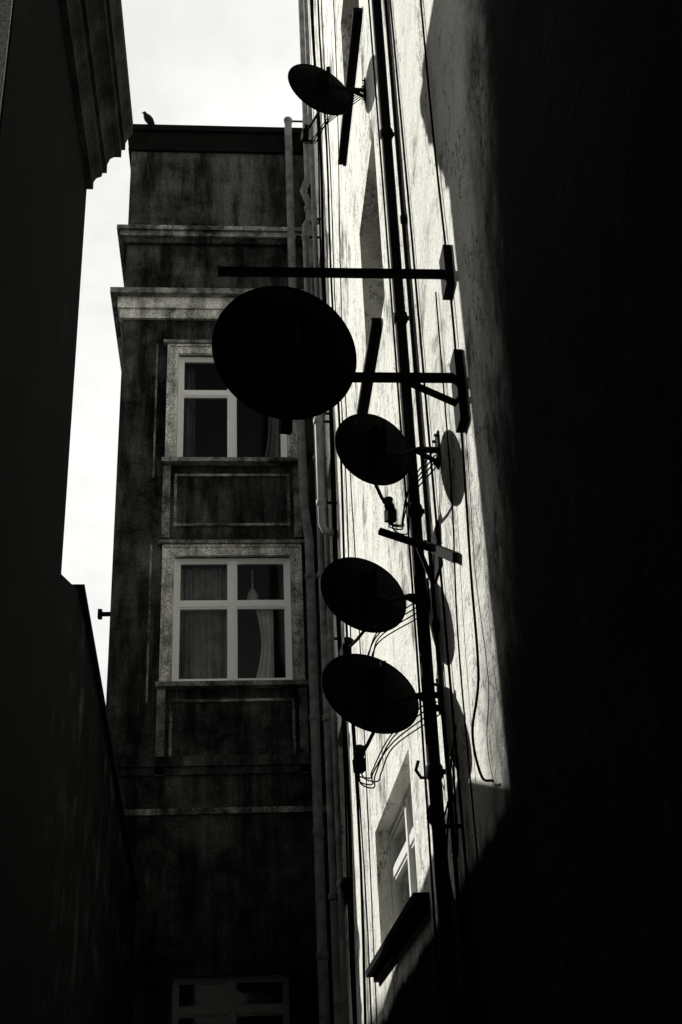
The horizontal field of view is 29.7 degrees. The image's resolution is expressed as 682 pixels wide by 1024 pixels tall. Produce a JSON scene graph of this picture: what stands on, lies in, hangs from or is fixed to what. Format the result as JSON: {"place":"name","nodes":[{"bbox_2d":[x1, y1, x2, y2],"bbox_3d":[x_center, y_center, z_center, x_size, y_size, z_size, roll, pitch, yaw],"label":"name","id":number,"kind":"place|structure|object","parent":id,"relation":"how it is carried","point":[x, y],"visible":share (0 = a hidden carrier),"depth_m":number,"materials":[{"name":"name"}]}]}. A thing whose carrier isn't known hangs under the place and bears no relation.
{"place":"outdoors","nodes":[
{"label":"outdoors","id":0,"kind":"place"},
{"bbox_2d":[0,0,86,1023],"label":"walls","id":1,"kind":"structure","parent":0,"point":[43,187],"depth_m":8.10,"materials":[{"name":"black paint"}]},
{"bbox_2d":[0,0,12,114],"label":"gable render","id":2,"kind":"object","parent":1,"relation":"attached to","point":[5,12],"depth_m":7.37,"materials":[{"name":"grey paint"}]},
{"bbox_2d":[59,0,132,188],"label":"roof cornice","id":3,"kind":"structure","parent":1,"relation":"attached to","point":[94,33],"depth_m":10.67,"materials":[{"name":"grey concrete"}]},
{"bbox_2d":[61,0,302,702],"label":"sky","id":4,"kind":"structure","parent":0,"point":[190,62],"materials":[{"name":"white"}]},
{"label":"ground","id":5,"kind":"structure","parent":0,"visible":0},
{"bbox_2d":[32,574,139,1023],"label":"outbuilding","id":6,"kind":"structure","parent":5,"relation":"on","point":[85,949],"depth_m":10.92,"materials":[{"name":"grey concrete"}]},
{"bbox_2d":[106,151,333,1023],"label":"walls","id":7,"kind":"structure","parent":5,"relation":"on","point":[226,894],"depth_m":18.23,"materials":[{"name":"paint"}]},
{"bbox_2d":[97,609,109,619],"bbox_3d":[-3.473,1.500,18.887,0.189,0.130,0.100,0,-28,-5],"label":"wall hook","id":8,"kind":"object","parent":7,"relation":"attached to","point":[101,614],"depth_m":18.86,"materials":[{"name":"black paint"}]},
{"bbox_2d":[145,545,151,703],"bbox_3d":[-2.796,1.602,18.730,0.030,2.490,0.019,0,-28,-5],"label":"pilaster edge","id":9,"kind":"object","parent":7,"relation":"attached to","point":[148,638],"visible":1,"depth_m":18.68,"materials":[{"name":"grey paint"}]},
{"bbox_2d":[152,344,157,476],"bbox_3d":[-2.944,-1.633,20.414,0.030,2.470,0.019,0,-28,-5],"label":"pilaster edge","id":10,"kind":"object","parent":7,"relation":"attached to","point":[154,441],"visible":1,"depth_m":20.38,"materials":[{"name":"grey paint"}]},
{"bbox_2d":[120,309,222,338],"bbox_3d":[-2.175,-2.565,22.643,3.156,0.177,3.060,0,-28,-5],"label":"cornice bed","id":11,"kind":"object","parent":7,"relation":"attached to","point":[166,314],"visible":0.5,"depth_m":21.23,"materials":[{"name":"paint"}]},
{"bbox_2d":[118,296,234,344],"bbox_3d":[-2.201,-2.752,22.715,3.196,0.217,3.100,0,-28,-5],"label":"cornice face","id":12,"kind":"object","parent":7,"relation":"attached to","point":[196,303],"visible":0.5,"depth_m":21.29},
{"bbox_2d":[110,287,303,366],"bbox_3d":[-2.263,-2.923,22.732,3.316,0.100,3.220,0,-28,-5],"label":"cornice lip","id":13,"kind":"object","parent":12,"relation":"on","point":[115,292],"visible":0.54,"depth_m":21.30,"materials":[{"name":"grey concrete"}]},
{"bbox_2d":[164,339,211,345],"bbox_3d":[-1.785,-2.762,21.051,2.210,0.055,0.109,0,-28,-5],"label":"window hood","id":14,"kind":"object","parent":7,"relation":"attached to","point":[176,341],"depth_m":20.95,"materials":[{"name":"grey concrete"}]},
{"bbox_2d":[183,368,195,456],"bbox_3d":[-2.449,-1.529,20.798,0.180,1.900,0.088,0,-28,-5],"label":"curtain","id":15,"kind":"object","parent":7,"relation":"hanging from","point":[189,423],"visible":0.8,"depth_m":20.78,"materials":[{"name":"fabric"}]},
{"bbox_2d":[179,567,226,678],"bbox_3d":[-2.031,1.694,19.006,0.700,1.900,0.088,0,-28,-5],"label":"curtain","id":16,"kind":"object","parent":7,"relation":"hanging from","point":[203,645],"visible":0.88,"depth_m":18.99,"materials":[{"name":"fabric"}]},
{"bbox_2d":[123,237,302,265],"bbox_3d":[-2.241,-3.924,23.344,3.166,0.117,3.070,0,-28,-5],"label":"cornice bed","id":17,"kind":"object","parent":7,"relation":"attached to","point":[174,241],"visible":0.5,"depth_m":21.98,"materials":[{"name":"paint"}]},
{"bbox_2d":[120,230,301,279],"bbox_3d":[-2.269,-4.033,23.370,3.216,0.097,3.120,0,-28,-5],"label":"cornice fillet","id":18,"kind":"object","parent":17,"relation":"on","point":[199,234],"visible":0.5,"depth_m":21.98,"materials":[{"name":"grey paint"}]},
{"bbox_2d":[117,224,301,286],"bbox_3d":[-2.296,-4.125,23.388,3.266,0.080,3.170,0,-28,-5],"label":"cornice lip","id":19,"kind":"object","parent":18,"relation":"on","point":[203,228],"visible":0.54,"depth_m":21.99,"materials":[{"name":"grey concrete"}]},
{"bbox_2d":[128,124,303,169],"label":"parapet","id":20,"kind":"structure","parent":7,"relation":"on","point":[202,139],"depth_m":23.04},
{"bbox_2d":[142,111,154,123],"bbox_3d":[-3.467,-7.061,23.157,0.241,0.388,0.158,16,-33,-32],"label":"pigeon","id":21,"kind":"object","parent":20,"relation":"on","point":[148,118],"visible":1,"depth_m":23.11,"materials":[{"name":"black"}]},
{"bbox_2d":[115,754,324,767],"bbox_3d":[-1.879,4.147,19.136,3.176,0.140,3.080,0,-28,-5],"label":"string course","id":22,"kind":"object","parent":7,"relation":"attached to","point":[212,761],"visible":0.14,"depth_m":17.78,"materials":[{"name":"paint"}]},
{"bbox_2d":[117,764,324,776],"bbox_3d":[-1.855,4.268,19.097,3.136,0.107,3.040,0,-28,-5],"label":"string course bed","id":23,"kind":"object","parent":7,"relation":"attached to","point":[219,770],"visible":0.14,"depth_m":17.75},
{"bbox_2d":[183,365,267,456],"bbox_3d":[-1.809,-1.240,21.378,2.306,2.570,1.400,0,-28,-5],"label":"room","id":24,"kind":"object","parent":7,"relation":"attached to","point":[211,428],"depth_m":22.23,"materials":[{"name":"paint"}]},
{"bbox_2d":[265,416,280,456],"bbox_3d":[-1.123,-1.504,20.961,0.350,1.900,0.088,0,-28,-5],"label":"curtain","id":25,"kind":"object","parent":24,"relation":"hanging from","point":[273,447],"visible":0.27,"depth_m":20.79,"materials":[{"name":"fabric"}]},
{"bbox_2d":[124,805,326,815],"bbox_3d":[-1.837,4.765,18.832,3.146,0.080,3.050,0,-28,-5],"label":"string course","id":26,"kind":"object","parent":7,"relation":"attached to","point":[213,811],"visible":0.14,"depth_m":17.49,"materials":[{"name":"grey paint"}]},
{"bbox_2d":[161,457,297,465],"bbox_3d":[-1.693,-0.787,20.000,2.170,0.068,0.149,0,-28,-5],"label":"window ledge","id":27,"kind":"object","parent":7,"relation":"attached to","point":[231,461],"depth_m":19.96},
{"bbox_2d":[172,974,289,1023],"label":"window frame","id":28,"kind":"object","parent":7,"relation":"attached to","point":[230,1010],"visible":1,"depth_m":16.53,"materials":[{"name":"wood"}]},
{"bbox_2d":[179,982,282,1023],"bbox_3d":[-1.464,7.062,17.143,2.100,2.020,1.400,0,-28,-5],"label":"window panes","id":29,"kind":"object","parent":28,"relation":"in","point":[214,994],"depth_m":18.05,"materials":[{"name":"glass"}]},
{"bbox_2d":[165,344,297,456],"bbox_3d":[-1.741,-1.763,20.550,2.080,2.170,0.074,0,-28,-5],"label":"window casing","id":30,"kind":"object","parent":7,"relation":"attached to","point":[175,351],"depth_m":20.49,"materials":[{"name":"grey concrete"}]},
{"bbox_2d":[177,357,285,456],"bbox_3d":[-1.746,-1.642,20.609,1.706,1.970,0.080,0,-28,-5],"label":"window frame","id":31,"kind":"object","parent":30,"relation":"in","point":[229,396],"visible":0.37,"depth_m":20.59,"materials":[{"name":"white wood"}]},
{"bbox_2d":[158,539,304,545],"bbox_3d":[-1.638,0.464,19.371,2.210,0.055,0.109,0,-28,-5],"label":"window hood","id":32,"kind":"object","parent":7,"relation":"attached to","point":[273,541],"depth_m":19.33,"materials":[{"name":"grey concrete"}]},
{"bbox_2d":[176,362,286,456],"bbox_3d":[-1.745,-1.647,20.599,1.728,1.970,0.118,0,-28,-5],"label":"window reveal","id":33,"kind":"object","parent":7,"relation":"attached to","point":[177,414],"depth_m":20.37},
{"bbox_2d":[159,544,304,680],"bbox_3d":[-1.594,1.472,18.866,2.080,2.190,0.074,0,-28,-5],"label":"window casing","id":34,"kind":"object","parent":7,"relation":"attached to","point":[170,552],"depth_m":19.07,"materials":[{"name":"grey concrete"}]},
{"bbox_2d":[155,680,308,689],"bbox_3d":[-1.546,2.457,18.311,2.170,0.068,0.149,0,-28,-5],"label":"window ledge","id":35,"kind":"object","parent":7,"relation":"attached to","point":[234,684],"depth_m":18.27,"materials":[{"name":"grey concrete"}]},
{"bbox_2d":[161,465,302,537],"bbox_3d":[-1.670,-0.169,19.740,2.130,1.250,0.039,0,-28,-5],"label":"apron panel","id":36,"kind":"object","parent":7,"relation":"attached to","point":[165,523],"visible":0.99,"depth_m":19.70,"materials":[{"name":"grey paint"}]},
{"bbox_2d":[155,687,309,776],"bbox_3d":[-1.523,3.075,18.051,2.130,1.250,0.039,0,-28,-5],"label":"apron panel","id":37,"kind":"object","parent":7,"relation":"attached to","point":[160,725],"visible":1,"depth_m":18.13,"materials":[{"name":"grey paint"}]},
{"bbox_2d":[172,557,292,680],"bbox_3d":[-1.598,1.587,18.915,1.728,1.990,0.118,0,-28,-5],"label":"window reveal","id":38,"kind":"object","parent":7,"relation":"attached to","point":[173,618],"depth_m":18.85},
{"bbox_2d":[173,558,291,680],"bbox_3d":[-1.599,1.593,18.925,1.706,1.990,0.080,0,-28,-5],"label":"window frame","id":39,"kind":"object","parent":38,"relation":"in","point":[231,604],"visible":0.9,"depth_m":19.00,"materials":[{"name":"white wood"}]},
{"bbox_2d":[181,565,285,677],"bbox_3d":[-1.662,1.995,19.693,2.306,2.590,1.400,0,-28,-5],"label":"room","id":40,"kind":"object","parent":7,"relation":"attached to","point":[268,582],"depth_m":20.54,"materials":[{"name":"paint"}]},
{"bbox_2d":[247,570,257,599],"bbox_3d":[-1.355,1.144,19.667,0.179,0.570,0.179,0,-28,-5],"label":"ceiling lamp","id":41,"kind":"object","parent":40,"relation":"hanging from","point":[252,594],"visible":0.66,"depth_m":19.55,"materials":[{"name":"grey glass"}]},
{"bbox_2d":[256,599,273,677],"bbox_3d":[-1.141,1.917,18.917,0.300,1.350,0.088,0,-28,-5],"label":"curtain","id":42,"kind":"object","parent":7,"relation":"hanging from","point":[266,663],"visible":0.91,"depth_m":18.91,"materials":[{"name":"white fabric"}]},
{"bbox_2d":[308,0,681,1023],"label":"walls","id":43,"kind":"structure","parent":5,"relation":"on","point":[558,136],"depth_m":5.55,"materials":[{"name":"white paint"}]},
{"bbox_2d":[283,116,331,1023],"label":"zinc drainpipe","id":44,"kind":"object","parent":43,"relation":"attached to","point":[323,955],"visible":0.8,"depth_m":18.38,"materials":[{"name":"grey metal"}]},
{"bbox_2d":[301,219,318,292],"bbox_3d":[-0.413,-3.443,18.980,0.299,2.238,0.116,0,-28,-5],"label":"overflow elbow pipe","id":45,"kind":"object","parent":43,"relation":"attached to","point":[305,236],"visible":0.47,"depth_m":19.20,"materials":[{"name":"metal"}]},
{"bbox_2d":[298,0,342,1023],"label":"soil stack pipe","id":46,"kind":"object","parent":43,"relation":"attached to","point":[332,899],"visible":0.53,"depth_m":16.20,"materials":[{"name":"metal"}]},
{"bbox_2d":[313,414,338,537],"bbox_3d":[-0.190,-0.581,16.478,0.289,2.044,0.129,0,-28,-5],"label":"overflow elbow pipe","id":47,"kind":"object","parent":43,"relation":"attached to","point":[321,501],"visible":0.8,"depth_m":16.34,"materials":[{"name":"metal"}]},
{"bbox_2d":[304,0,348,1023],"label":"soil stack pipe","id":48,"kind":"object","parent":43,"relation":"attached to","point":[331,638],"visible":0.59,"depth_m":15.55,"materials":[{"name":"metal"}]},
{"bbox_2d":[288,64,365,143],"bbox_3d":[-0.101,-4.107,12.763,0.741,0.706,0.562,-7,-28,9],"label":"satellite dish","id":49,"kind":"object","parent":43,"relation":"attached to","point":[319,89],"visible":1,"depth_m":12.66,"materials":[{"name":"metal"}]},
{"bbox_2d":[310,0,352,1017],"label":"hanging wall cable","id":50,"kind":"object","parent":43,"relation":"attached to","point":[347,870],"visible":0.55,"depth_m":15.54,"materials":[{"name":"black rubber"}]},
{"bbox_2d":[311,0,356,1023],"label":"hanging wall cable","id":51,"kind":"object","parent":43,"relation":"attached to","point":[340,646],"visible":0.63,"depth_m":15.26,"materials":[{"name":"black rubber"}]},
{"bbox_2d":[212,245,468,434],"bbox_3d":[-0.016,-1.082,7.274,1.417,1.268,0.518,0,-28,-5],"label":"satellite dish","id":52,"kind":"object","parent":43,"relation":"attached to","point":[286,356],"visible":1,"depth_m":7.09,"materials":[{"name":"metal"}]},
{"bbox_2d":[317,0,366,1023],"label":"hanging wall cable","id":53,"kind":"object","parent":43,"relation":"attached to","point":[355,774],"visible":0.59,"depth_m":14.71,"materials":[{"name":"black rubber"}]},
{"bbox_2d":[337,877,349,906],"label":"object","id":54,"kind":"structure","parent":43,"relation":"attached to","point":[345,880],"depth_m":14.49,"materials":[{"name":"black paint"}]},
{"bbox_2d":[321,0,371,1023],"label":"hanging wall cable","id":55,"kind":"object","parent":43,"relation":"attached to","point":[348,556],"visible":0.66,"depth_m":14.29,"materials":[{"name":"black rubber"}]},
{"bbox_2d":[338,7,361,165],"bbox_3d":[0.088,-4.534,13.932,0.089,0.107,2.200,0,-28,-5],"label":"window sill","id":56,"kind":"structure","parent":43,"relation":"attached to","point":[351,69],"depth_m":13.65,"materials":[{"name":"black paint"}]},
{"bbox_2d":[333,0,377,1023],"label":"wall cable","id":57,"kind":"object","parent":43,"relation":"attached to","point":[355,551],"depth_m":13.68,"materials":[{"name":"black rubber"}]},
{"bbox_2d":[357,318,381,413],"bbox_3d":[0.256,-1.306,11.999,0.089,0.107,1.550,0,-28,-5],"label":"window sill","id":58,"kind":"structure","parent":43,"relation":"attached to","point":[370,357],"depth_m":11.78,"materials":[{"name":"black paint"}]},
{"bbox_2d":[320,557,429,656],"bbox_3d":[0.265,0.666,8.665,0.698,0.769,0.507,-9,-28,12],"label":"satellite dish","id":59,"kind":"object","parent":43,"relation":"attached to","point":[363,596],"visible":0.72,"depth_m":8.61,"materials":[{"name":"metal"}]},
{"bbox_2d":[321,654,440,788],"bbox_3d":[0.297,1.259,8.092,0.686,0.822,0.518,-13,-29,19],"label":"satellite dish","id":60,"kind":"object","parent":43,"relation":"attached to","point":[372,695],"visible":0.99,"depth_m":8.10,"materials":[{"name":"metal"}]},
{"bbox_2d":[335,413,440,534],"bbox_3d":[0.277,-0.259,8.327,0.662,0.668,0.661,0,-28,-5],"label":"satellite dish","id":61,"kind":"object","parent":43,"relation":"attached to","point":[375,450],"visible":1,"depth_m":8.16,"materials":[{"name":"metal"}]},
{"bbox_2d":[366,892,429,982],"bbox_3d":[0.410,3.416,10.158,0.109,0.107,3.550,0,-28,-5],"label":"window sill","id":62,"kind":"structure","parent":43,"relation":"attached to","point":[415,910],"depth_m":9.64,"materials":[{"name":"black paint"}]},
{"bbox_2d":[389,783,417,922],"bbox_3d":[0.593,2.886,10.536,0.080,1.160,2.600,0,-28,-5],"label":"window frame","id":63,"kind":"object","parent":43,"relation":"attached to","point":[403,860],"visible":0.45,"depth_m":11.11,"materials":[{"name":"white wood"}]},
{"bbox_2d":[368,0,440,997],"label":"wall cable","id":64,"kind":"object","parent":43,"relation":"attached to","point":[426,798],"depth_m":9.31,"materials":[{"name":"black rubber"}]},
{"bbox_2d":[371,0,460,1023],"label":"cast iron stack pipe","id":65,"kind":"object","parent":43,"relation":"attached to","point":[435,771],"visible":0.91,"depth_m":8.43,"materials":[{"name":"black metal"}]},
{"bbox_2d":[378,520,457,582],"bbox_3d":[0.459,0.241,8.046,0.357,0.692,1.160,0,-28,-5],"label":"unused dish bracket","id":66,"kind":"object","parent":43,"relation":"attached to","point":[436,550],"visible":0.99,"depth_m":8.31,"materials":[{"name":"black metal"}]},
{"bbox_2d":[414,760,426,778],"bbox_3d":[0.545,1.640,8.185,0.161,0.126,0.024,0,-28,-5],"label":"iron wall hook","id":67,"kind":"object","parent":43,"relation":"attached to","point":[417,771],"visible":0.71,"depth_m":8.17,"materials":[{"name":"black paint"}]},
{"bbox_2d":[384,0,470,1023],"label":"cable conduit","id":68,"kind":"object","parent":43,"relation":"attached to","point":[435,621],"visible":1,"depth_m":8.28,"materials":[{"name":"black metal"}]},
{"bbox_2d":[389,0,480,1023],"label":"cable conduit","id":69,"kind":"object","parent":43,"relation":"attached to","point":[452,705],"visible":1,"depth_m":7.95,"materials":[{"name":"black plastic"}]},
{"bbox_2d":[426,805,460,828],"bbox_3d":[0.590,1.752,7.394,0.203,0.138,0.028,0,-28,-5],"label":"iron wall hook","id":70,"kind":"object","parent":43,"relation":"attached to","point":[438,826],"visible":0.84,"depth_m":7.36,"materials":[{"name":"black paint"}]},
{"bbox_2d":[441,772,453,902],"bbox_3d":[0.621,1.904,7.489,0.078,0.715,0.310,-2,-27,-1],"label":"wall cable","id":71,"kind":"object","parent":43,"relation":"attached to","point":[451,895],"depth_m":7.39,"materials":[{"name":"black rubber"}]},
{"bbox_2d":[450,725,457,857],"bbox_3d":[0.652,1.584,7.317,0.058,0.715,0.314,-2,-27,-1],"label":"wall cable","id":72,"kind":"object","parent":43,"relation":"attached to","point":[455,810],"depth_m":7.27,"materials":[{"name":"black rubber"}]},
{"bbox_2d":[420,0,493,781],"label":"wall cable","id":73,"kind":"object","parent":43,"relation":"attached to","point":[468,533],"depth_m":7.13,"materials":[{"name":"black rubber"}]},
{"bbox_2d":[435,292,479,874],"bbox_3d":[0.659,0.253,7.478,0.021,3.600,0.260,0,-28,-6],"label":"wall cable","id":74,"kind":"object","parent":43,"relation":"attached to","point":[456,599],"depth_m":7.37,"materials":[{"name":"black rubber"}]}
]}

